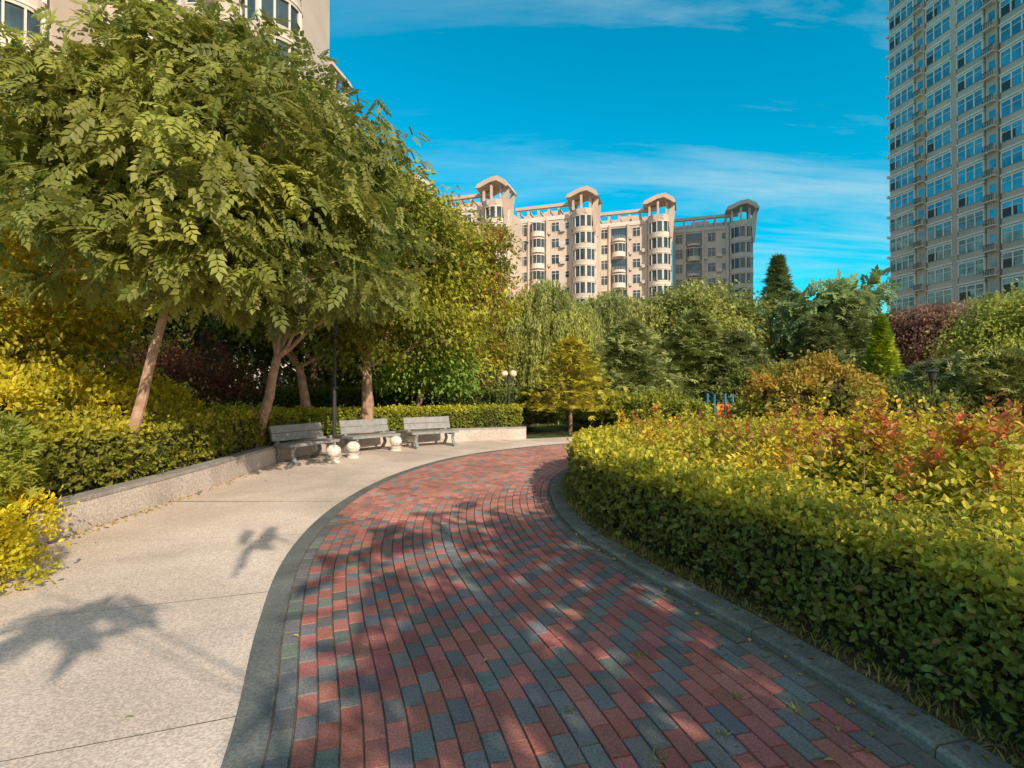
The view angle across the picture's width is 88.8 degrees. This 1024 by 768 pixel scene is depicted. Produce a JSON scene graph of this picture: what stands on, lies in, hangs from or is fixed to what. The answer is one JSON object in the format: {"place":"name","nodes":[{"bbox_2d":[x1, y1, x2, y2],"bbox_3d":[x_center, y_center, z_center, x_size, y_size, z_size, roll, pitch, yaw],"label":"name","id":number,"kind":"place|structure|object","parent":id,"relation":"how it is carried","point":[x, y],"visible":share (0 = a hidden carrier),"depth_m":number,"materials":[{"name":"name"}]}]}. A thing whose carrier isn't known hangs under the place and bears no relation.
{"place":"outdoors","nodes":[
{"label":"outdoors","id":0,"kind":"place"},
{"bbox_2d":[0,437,572,767],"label":"concrete footpath","id":1,"kind":"structure","parent":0,"point":[75,678],"depth_m":3.62,"materials":[{"name":"beige concrete"}]},
{"bbox_2d":[16,453,314,554],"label":"fallen leaves","id":2,"kind":"object","parent":1,"relation":"on","point":[98,529],"visible":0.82,"depth_m":6.72,"materials":[{"name":"yellow plant"}]},
{"bbox_2d":[20,426,525,546],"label":"planter wall","id":3,"kind":"structure","parent":1,"relation":"on","point":[101,506],"depth_m":7.58,"materials":[{"name":"beige concrete"}]},
{"bbox_2d":[268,422,339,465],"bbox_3d":[-4.531,1.310,11.504,0.789,0.831,1.400,0,-1,26],"label":"park bench","id":4,"kind":"object","parent":1,"relation":"on","point":[277,434],"visible":0.79,"depth_m":11.40,"materials":[{"name":"paint"}]},
{"bbox_2d":[326,445,340,462],"bbox_3d":[-3.865,1.503,11.315,0.320,0.380,0.320,0,-1,0],"label":"stone bollard","id":5,"kind":"object","parent":1,"relation":"on","point":[333,452],"visible":1,"depth_m":11.21,"materials":[{"name":"beige stone"}]},
{"bbox_2d":[330,323,340,444],"bbox_3d":[-4.300,0.115,12.649,0.320,3.190,0.320,0,-1,0],"label":"street lamp","id":6,"kind":"object","parent":1,"relation":"on","point":[335,329],"visible":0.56,"depth_m":12.61,"materials":[{"name":"metal"}]},
{"bbox_2d":[346,441,359,457],"bbox_3d":[-3.668,1.509,12.063,0.320,0.380,0.320,0,-1,0],"label":"stone bollard","id":7,"kind":"object","parent":1,"relation":"on","point":[352,448],"visible":1,"depth_m":11.95,"materials":[{"name":"beige stone"}]},
{"bbox_2d":[338,418,399,454],"bbox_3d":[-3.575,1.324,13.211,0.787,0.829,1.400,0,-1,41],"label":"park bench","id":8,"kind":"object","parent":1,"relation":"on","point":[345,428],"visible":0.82,"depth_m":13.22,"materials":[{"name":"paint"}]},
{"bbox_2d":[389,436,401,450],"bbox_3d":[-2.998,1.522,13.461,0.320,0.380,0.320,0,-1,0],"label":"stone bollard","id":9,"kind":"object","parent":1,"relation":"on","point":[395,442],"visible":1,"depth_m":13.35,"materials":[{"name":"beige stone"}]},
{"bbox_2d":[407,435,417,445],"bbox_3d":[-2.702,1.528,14.209,0.320,0.380,0.320,0,-1,0],"label":"stone bollard","id":10,"kind":"object","parent":1,"relation":"on","point":[410,439],"visible":0.48,"depth_m":14.08,"materials":[{"name":"beige stone"}]},
{"bbox_2d":[402,416,458,448],"bbox_3d":[-2.220,1.335,14.367,1.400,0.830,0.789,0,-1,-36],"label":"park bench","id":11,"kind":"object","parent":1,"relation":"on","point":[424,423],"visible":0.96,"depth_m":14.44,"materials":[{"name":"paint"}]},
{"bbox_2d":[94,462,832,759],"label":"fallen leaves","id":12,"kind":"object","parent":1,"relation":"on","point":[826,758],"visible":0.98,"depth_m":3.11,"materials":[{"name":"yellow plant"}]},
{"bbox_2d":[262,444,947,767],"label":"brick path","id":13,"kind":"structure","parent":0,"point":[540,567],"depth_m":3.06,"materials":[{"name":"red brick"}]},
{"bbox_2d":[221,443,568,767],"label":"path border band","id":14,"kind":"object","parent":13,"relation":"on","point":[248,742],"visible":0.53,"depth_m":3.06,"materials":[{"name":"stone"}]},
{"bbox_2d":[492,538,877,766],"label":"joint weeds","id":15,"kind":"object","parent":13,"relation":"on","point":[717,730],"visible":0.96,"depth_m":2.56,"materials":[{"name":"green plant"}]},
{"bbox_2d":[529,482,899,751],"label":"fallen leaves","id":16,"kind":"object","parent":13,"relation":"on","point":[849,701],"visible":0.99,"depth_m":3.21,"materials":[{"name":"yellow plant"}]},
{"bbox_2d":[329,0,890,362],"label":"sky","id":17,"kind":"structure","parent":0,"point":[782,106],"materials":[{"name":"blue"}]},
{"bbox_2d":[526,398,719,500],"bbox_3d":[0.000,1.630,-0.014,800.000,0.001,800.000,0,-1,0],"label":"ground","id":18,"kind":"structure","parent":0,"point":[555,430],"depth_m":20.80,"materials":[{"name":"green plant"}]},
{"bbox_2d":[0,0,99,265],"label":"walls","id":19,"kind":"structure","parent":18,"relation":"on","point":[64,12],"depth_m":35.52,"materials":[{"name":"beige paint"}]},
{"bbox_2d":[0,0,49,331],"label":"windows","id":20,"kind":"structure","parent":19,"relation":"attached to","point":[14,15],"depth_m":33.06,"materials":[{"name":"grey glass"}]},
{"bbox_2d":[0,0,50,287],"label":"window frames and balconies","id":21,"kind":"structure","parent":19,"relation":"attached to","point":[43,20],"depth_m":33.18,"materials":[{"name":"white paint"}]},
{"bbox_2d":[98,0,329,380],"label":"walls","id":22,"kind":"structure","parent":18,"relation":"on","point":[316,21],"depth_m":39.67,"materials":[{"name":"beige paint"}]},
{"bbox_2d":[176,0,218,319],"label":"air conditioners","id":23,"kind":"object","parent":22,"relation":"attached to","point":[181,3],"visible":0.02,"depth_m":37.80,"materials":[{"name":"metal"}]},
{"bbox_2d":[110,0,296,393],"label":"windows","id":24,"kind":"structure","parent":22,"relation":"attached to","point":[281,8],"depth_m":36.24,"materials":[{"name":"grey glass"}]},
{"bbox_2d":[109,0,302,388],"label":"window frames and balconies","id":25,"kind":"structure","parent":22,"relation":"attached to","point":[299,15],"depth_m":36.69,"materials":[{"name":"white paint"}]},
{"bbox_2d":[460,204,522,384],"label":"walls","id":26,"kind":"structure","parent":18,"relation":"on","point":[517,230],"depth_m":91.05,"materials":[{"name":"beige paint"}]},
{"bbox_2d":[434,175,516,228],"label":"roof pergola","id":27,"kind":"object","parent":26,"relation":"on","point":[489,188],"visible":0.55,"depth_m":86.94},
{"bbox_2d":[443,205,508,386],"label":"window frames and balconies","id":28,"kind":"structure","parent":26,"relation":"attached to","point":[477,208],"depth_m":87.65,"materials":[{"name":"beige paint"}]},
{"bbox_2d":[464,206,505,385],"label":"windows","id":29,"kind":"structure","parent":26,"relation":"attached to","point":[492,214],"depth_m":86.07,"materials":[{"name":"grey glass"}]},
{"bbox_2d":[3,291,997,400],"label":"distant trees","id":30,"kind":"object","parent":18,"relation":"on","point":[265,378],"visible":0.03,"depth_m":27.38,"materials":[{"name":"green plant"}]},
{"bbox_2d":[523,213,601,311],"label":"walls","id":31,"kind":"structure","parent":18,"relation":"on","point":[561,252],"depth_m":93.47,"materials":[{"name":"beige paint"}]},
{"bbox_2d":[548,228,564,295],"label":"air conditioners","id":32,"kind":"object","parent":31,"relation":"attached to","point":[561,246],"visible":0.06,"depth_m":92.97,"materials":[{"name":"metal"}]},
{"bbox_2d":[519,214,596,386],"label":"window frames and balconies","id":33,"kind":"structure","parent":31,"relation":"attached to","point":[536,250],"depth_m":93.62,"materials":[{"name":"white paint"}]},
{"bbox_2d":[524,215,593,387],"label":"windows","id":34,"kind":"structure","parent":31,"relation":"attached to","point":[542,243],"depth_m":91.88,"materials":[{"name":"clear glass"}]},
{"bbox_2d":[516,186,602,236],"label":"roof pergola","id":35,"kind":"object","parent":31,"relation":"on","point":[577,197],"visible":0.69,"depth_m":92.62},
{"bbox_2d":[518,334,634,433],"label":"pine tree","id":36,"kind":"object","parent":18,"relation":"on","point":[571,344],"visible":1,"depth_m":17.98,"materials":[{"name":"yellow plant"}]},
{"bbox_2d":[564,288,676,391],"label":"weeping willow tree","id":37,"kind":"object","parent":18,"relation":"on","point":[615,312],"visible":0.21,"depth_m":29.59,"materials":[{"name":"green plant"}]},
{"bbox_2d":[563,318,691,424],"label":"cedar tree","id":38,"kind":"object","parent":18,"relation":"on","point":[635,331],"visible":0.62,"depth_m":22.37,"materials":[{"name":"green plant"}]},
{"bbox_2d":[555,383,716,423],"bbox_3d":[4.152,0.781,19.676,6.668,1.659,3.186,0,-1,44],"label":"box shrub","id":39,"kind":"object","parent":18,"relation":"on","point":[645,400],"visible":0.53,"depth_m":18.56,"materials":[{"name":"green plant"}]},
{"bbox_2d":[601,219,671,389],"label":"walls","id":40,"kind":"structure","parent":18,"relation":"on","point":[643,239],"depth_m":96.48,"materials":[{"name":"beige paint"}]},
{"bbox_2d":[612,235,645,302],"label":"air conditioners","id":41,"kind":"object","parent":40,"relation":"attached to","point":[643,265],"visible":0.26,"depth_m":96.47,"materials":[{"name":"metal"}]},
{"bbox_2d":[601,221,669,298],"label":"windows","id":42,"kind":"structure","parent":40,"relation":"attached to","point":[616,263],"depth_m":96.61,"materials":[{"name":"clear glass"}]},
{"bbox_2d":[600,220,671,298],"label":"window frames and balconies","id":43,"kind":"structure","parent":40,"relation":"attached to","point":[617,254],"depth_m":96.50,"materials":[{"name":"white paint"}]},
{"bbox_2d":[600,193,675,241],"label":"roof pergola","id":44,"kind":"object","parent":40,"relation":"on","point":[655,203],"visible":0.66,"depth_m":95.00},
{"bbox_2d":[634,307,743,419],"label":"cedar tree","id":45,"kind":"object","parent":18,"relation":"on","point":[701,329],"visible":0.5,"depth_m":24.20,"materials":[{"name":"green plant"}]},
{"bbox_2d":[653,390,759,421],"bbox_3d":[6.828,0.894,17.058,4.468,1.439,1.909,0,-1,0],"label":"box shrub","id":46,"kind":"object","parent":18,"relation":"on","point":[675,408],"visible":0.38,"depth_m":16.68,"materials":[{"name":"green plant"}]},
{"bbox_2d":[673,224,752,303],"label":"walls","id":47,"kind":"structure","parent":18,"relation":"on","point":[719,243],"depth_m":99.67,"materials":[{"name":"beige paint"}]},
{"bbox_2d":[687,240,721,286],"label":"air conditioners","id":48,"kind":"object","parent":47,"relation":"attached to","point":[718,255],"visible":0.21,"depth_m":99.18,"materials":[{"name":"metal"}]},
{"bbox_2d":[673,225,753,299],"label":"window frames and balconies","id":49,"kind":"structure","parent":47,"relation":"attached to","point":[693,258],"depth_m":99.83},
{"bbox_2d":[676,226,752,313],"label":"windows","id":50,"kind":"structure","parent":47,"relation":"attached to","point":[739,262],"depth_m":99.83,"materials":[{"name":"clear glass"}]},
{"bbox_2d":[673,199,759,241],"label":"roof pergola","id":51,"kind":"object","parent":47,"relation":"on","point":[749,207],"visible":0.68,"depth_m":98.40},
{"bbox_2d":[641,267,790,386],"bbox_3d":[11.494,-2.404,30.150,10.258,8.561,7.866,0,-1,0],"label":"poplar tree","id":52,"kind":"object","parent":18,"relation":"on","point":[727,310],"visible":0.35,"depth_m":29.74,"materials":[{"name":"green plant"}]},
{"bbox_2d":[707,394,733,419],"bbox_3d":[6.640,1.047,17.977,1.780,1.420,0.750,0,-1,0],"label":"playground equipment","id":53,"kind":"object","parent":18,"relation":"on","point":[724,407],"visible":0.45,"depth_m":17.64,"materials":[{"name":"orange plastic"}]},
{"bbox_2d":[691,329,775,420],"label":"cedar tree","id":54,"kind":"object","parent":18,"relation":"on","point":[744,347],"visible":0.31,"depth_m":23.46,"materials":[{"name":"green plant"}]},
{"bbox_2d":[755,253,795,365],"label":"spruce tree","id":55,"kind":"object","parent":18,"relation":"on","point":[777,270],"visible":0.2,"depth_m":35.63,"materials":[{"name":"green plant"}]},
{"bbox_2d":[550,467,1014,767],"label":"path kerb","id":56,"kind":"structure","parent":18,"relation":"on","point":[939,742],"depth_m":2.94,"materials":[{"name":"concrete"}]},
{"bbox_2d":[761,290,814,366],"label":"spruce tree","id":57,"kind":"object","parent":18,"relation":"on","point":[779,330],"visible":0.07,"depth_m":32.83,"materials":[{"name":"green plant"}]},
{"bbox_2d":[731,338,899,421],"bbox_3d":[8.418,-0.080,14.433,5.140,2.529,3.123,0,-1,-32],"label":"photinia shrub","id":58,"kind":"object","parent":18,"relation":"on","point":[840,384],"visible":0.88,"depth_m":13.66,"materials":[{"name":"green plant"}]},
{"bbox_2d":[784,313,864,373],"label":"cedar tree","id":59,"kind":"object","parent":18,"relation":"on","point":[824,330],"visible":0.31,"depth_m":25.59,"materials":[{"name":"green plant"}]},
{"bbox_2d":[750,264,916,351],"bbox_3d":[18.181,-2.424,29.322,9.032,8.569,5.894,0,-1,-10],"label":"staghorn sumac","id":60,"kind":"object","parent":18,"relation":"on","point":[827,296],"visible":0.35,"depth_m":28.74,"materials":[{"name":"green plant"}]},
{"bbox_2d":[701,351,974,433],"bbox_3d":[10.266,0.186,18.189,5.347,3.127,9.082,0,-1,0],"label":"dark shrub","id":61,"kind":"object","parent":18,"relation":"on","point":[734,385],"visible":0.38,"depth_m":14.87,"materials":[{"name":"green plant"}]},
{"bbox_2d":[813,294,910,374],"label":"cedar tree","id":62,"kind":"object","parent":18,"relation":"on","point":[845,311],"visible":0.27,"depth_m":26.41,"materials":[{"name":"green plant"}]},
{"bbox_2d":[859,312,904,386],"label":"thuja tree","id":63,"kind":"object","parent":18,"relation":"on","point":[881,340],"visible":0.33,"depth_m":20.78,"materials":[{"name":"green plant"}]},
{"bbox_2d":[926,369,939,403],"bbox_3d":[11.672,0.656,14.495,0.320,2.140,0.320,0,-1,0],"label":"street lamp","id":64,"kind":"object","parent":18,"relation":"on","point":[932,374],"visible":0.48,"depth_m":14.46,"materials":[{"name":"metal"}]},
{"bbox_2d":[872,296,1011,369],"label":"smoke plum tree","id":65,"kind":"object","parent":18,"relation":"on","point":[912,339],"visible":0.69,"depth_m":26.44,"materials":[{"name":"purple plant"}]},
{"bbox_2d":[883,351,1023,428],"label":"juniper tree","id":66,"kind":"object","parent":18,"relation":"on","point":[942,364],"visible":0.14,"depth_m":16.68,"materials":[{"name":"green plant"}]},
{"bbox_2d":[885,0,1023,366],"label":"residential tower","id":67,"kind":"structure","parent":18,"relation":"on","point":[955,77],"depth_m":65.42,"materials":[{"name":"beige concrete"}]},
{"bbox_2d":[889,0,1023,366],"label":"windows","id":68,"kind":"structure","parent":67,"relation":"in","point":[1016,54],"depth_m":66.23,"materials":[{"name":"teal glass"}]},
{"bbox_2d":[914,344,1023,442],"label":"juniper tree","id":69,"kind":"object","parent":18,"relation":"on","point":[996,359],"visible":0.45,"depth_m":14.76,"materials":[{"name":"green plant"}]},
{"bbox_2d":[923,278,1023,380],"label":"locust tree","id":70,"kind":"object","parent":18,"relation":"on","point":[1003,330],"visible":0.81,"depth_m":21.44,"materials":[{"name":"green plant"}]},
{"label":"walls","id":71,"kind":"object","parent":18,"relation":"on","visible":0},
{"bbox_2d":[409,172,434,210],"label":"roof pergola","id":72,"kind":"object","parent":71,"relation":"on","point":[427,182],"visible":0.03,"depth_m":84.59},
{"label":"walls","id":73,"kind":"object","parent":18,"relation":"on","visible":0},
{"bbox_2d":[329,61,352,105],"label":"roof pergola","id":74,"kind":"object","parent":73,"relation":"on","point":[339,73],"visible":0.05,"depth_m":60.98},
{"bbox_2d":[563,484,1023,767],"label":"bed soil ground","id":75,"kind":"structure","parent":0,"point":[901,692],"depth_m":2.88,"materials":[{"name":"brown soil"}]},
{"bbox_2d":[554,469,1023,764],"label":"fallen leaves","id":76,"kind":"object","parent":75,"relation":"on","point":[792,629],"visible":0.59,"depth_m":3.11,"materials":[{"name":"yellow plant"}]},
{"bbox_2d":[560,471,1023,767],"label":"kerb grass","id":77,"kind":"structure","parent":75,"relation":"on","point":[580,512],"depth_m":3.34,"materials":[{"name":"green plant"}]},
{"bbox_2d":[563,415,1023,750],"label":"clipped hedge","id":78,"kind":"object","parent":75,"relation":"on","point":[935,600],"visible":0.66,"depth_m":3.24,"materials":[{"name":"green plant"}]},
{"bbox_2d":[615,388,1023,535],"bbox_3d":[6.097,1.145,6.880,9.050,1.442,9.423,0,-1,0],"label":"rose bushes","id":79,"kind":"object","parent":75,"relation":"on","point":[790,457],"visible":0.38,"depth_m":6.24,"materials":[{"name":"green plant"}]},
{"label":"planting bed ground","id":80,"kind":"structure","parent":0,"visible":0},
{"bbox_2d":[0,407,71,527],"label":"juniper shrub","id":81,"kind":"object","parent":80,"relation":"on","point":[19,449],"visible":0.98,"depth_m":4.96,"materials":[{"name":"green plant"}]},
{"bbox_2d":[0,483,80,595],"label":"golden privet bush","id":82,"kind":"object","parent":80,"relation":"on","point":[15,531],"visible":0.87,"depth_m":4.48,"materials":[{"name":"yellow plant"}]},
{"bbox_2d":[0,184,186,391],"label":"ash tree","id":83,"kind":"object","parent":80,"relation":"on","point":[56,325],"visible":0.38,"depth_m":8.66,"materials":[{"name":"green plant"}]},
{"bbox_2d":[0,344,216,500],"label":"euonymus shrub","id":84,"kind":"object","parent":80,"relation":"on","point":[22,391],"visible":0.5,"depth_m":7.64,"materials":[{"name":"yellow plant"}]},
{"bbox_2d":[10,396,289,499],"bbox_3d":[-5.831,0.818,8.818,2.114,1.192,7.622,0,-1,0],"label":"clipped hedge","id":85,"kind":"object","parent":80,"relation":"on","point":[92,453],"visible":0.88,"depth_m":7.23,"materials":[{"name":"green plant"}]},
{"bbox_2d":[9,201,295,387],"bbox_3d":[-12.525,-2.978,17.200,10.412,8.899,8.026,0,-1,0],"label":"elm tree","id":86,"kind":"object","parent":80,"relation":"on","point":[224,335],"visible":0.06,"depth_m":16.91,"materials":[{"name":"green plant"}]},
{"bbox_2d":[88,326,299,408],"bbox_3d":[-8.630,-0.044,13.752,5.578,2.972,4.066,0,-1,0],"label":"plum tree","id":87,"kind":"object","parent":80,"relation":"on","point":[174,371],"visible":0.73,"depth_m":13.52,"materials":[{"name":"red plant"}]},
{"bbox_2d":[0,0,430,474],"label":"golden rain tree","id":88,"kind":"object","parent":80,"relation":"on","point":[174,180],"visible":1,"depth_m":6.21,"materials":[{"name":"green plant"}]},
{"bbox_2d":[155,264,406,415],"bbox_3d":[-6.493,-1.902,14.009,7.297,6.694,5.496,0,-1,0],"label":"maple tree","id":89,"kind":"object","parent":80,"relation":"on","point":[301,376],"visible":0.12,"depth_m":13.57,"materials":[{"name":"green plant"}]},
{"bbox_2d":[143,0,441,447],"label":"golden rain tree","id":90,"kind":"object","parent":80,"relation":"on","point":[382,150],"visible":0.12,"depth_m":10.97,"materials":[{"name":"green plant"}]},
{"bbox_2d":[177,310,408,388],"bbox_3d":[-8.582,-2.640,19.863,9.590,8.237,7.495,0,-1,0],"label":"elm tree","id":91,"kind":"object","parent":80,"relation":"on","point":[310,369],"visible":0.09,"depth_m":19.58,"materials":[{"name":"green plant"}]},
{"bbox_2d":[181,385,557,423],"bbox_3d":[-5.774,0.763,17.748,15.461,1.572,1.854,0,-1,-18],"label":"clipped hedge","id":92,"kind":"object","parent":80,"relation":"on","point":[319,396],"visible":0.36,"depth_m":17.84,"materials":[{"name":"green plant"}]},
{"bbox_2d":[260,122,517,432],"bbox_3d":[-3.179,-2.997,15.067,6.733,8.930,5.875,0,-1,0],"label":"maple tree","id":93,"kind":"object","parent":80,"relation":"on","point":[433,318],"visible":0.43,"depth_m":14.69,"materials":[{"name":"green plant"}]},
{"bbox_2d":[276,402,523,441],"bbox_3d":[-3.295,1.013,15.099,8.518,0.958,2.249,0,-1,-41],"label":"clipped hedge","id":94,"kind":"object","parent":80,"relation":"on","point":[481,415],"visible":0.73,"depth_m":15.64,"materials":[{"name":"green plant"}]},
{"bbox_2d":[336,288,513,406],"bbox_3d":[-2.635,-0.852,16.854,5.404,4.692,4.286,0,-1,0],"label":"lime tree","id":95,"kind":"object","parent":80,"relation":"on","point":[454,378],"visible":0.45,"depth_m":16.35,"materials":[{"name":"green plant"}]},
{"bbox_2d":[362,184,537,402],"bbox_3d":[-2.244,-3.089,19.626,6.489,9.226,6.575,0,-1,0],"label":"maple tree","id":96,"kind":"object","parent":80,"relation":"on","point":[495,287],"visible":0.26,"depth_m":19.32,"materials":[{"name":"green plant"}]},
{"bbox_2d":[501,370,516,404],"bbox_3d":[-0.110,0.644,17.595,0.540,2.220,0.240,0,-1,0],"label":"street lamp","id":97,"kind":"object","parent":80,"relation":"on","point":[513,374],"visible":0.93,"depth_m":17.56,"materials":[{"name":"metal"}]},
{"bbox_2d":[492,275,604,424],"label":"weeping willow tree","id":98,"kind":"object","parent":80,"relation":"on","point":[548,323],"visible":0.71,"depth_m":24.60,"materials":[{"name":"green plant"}]}
]}

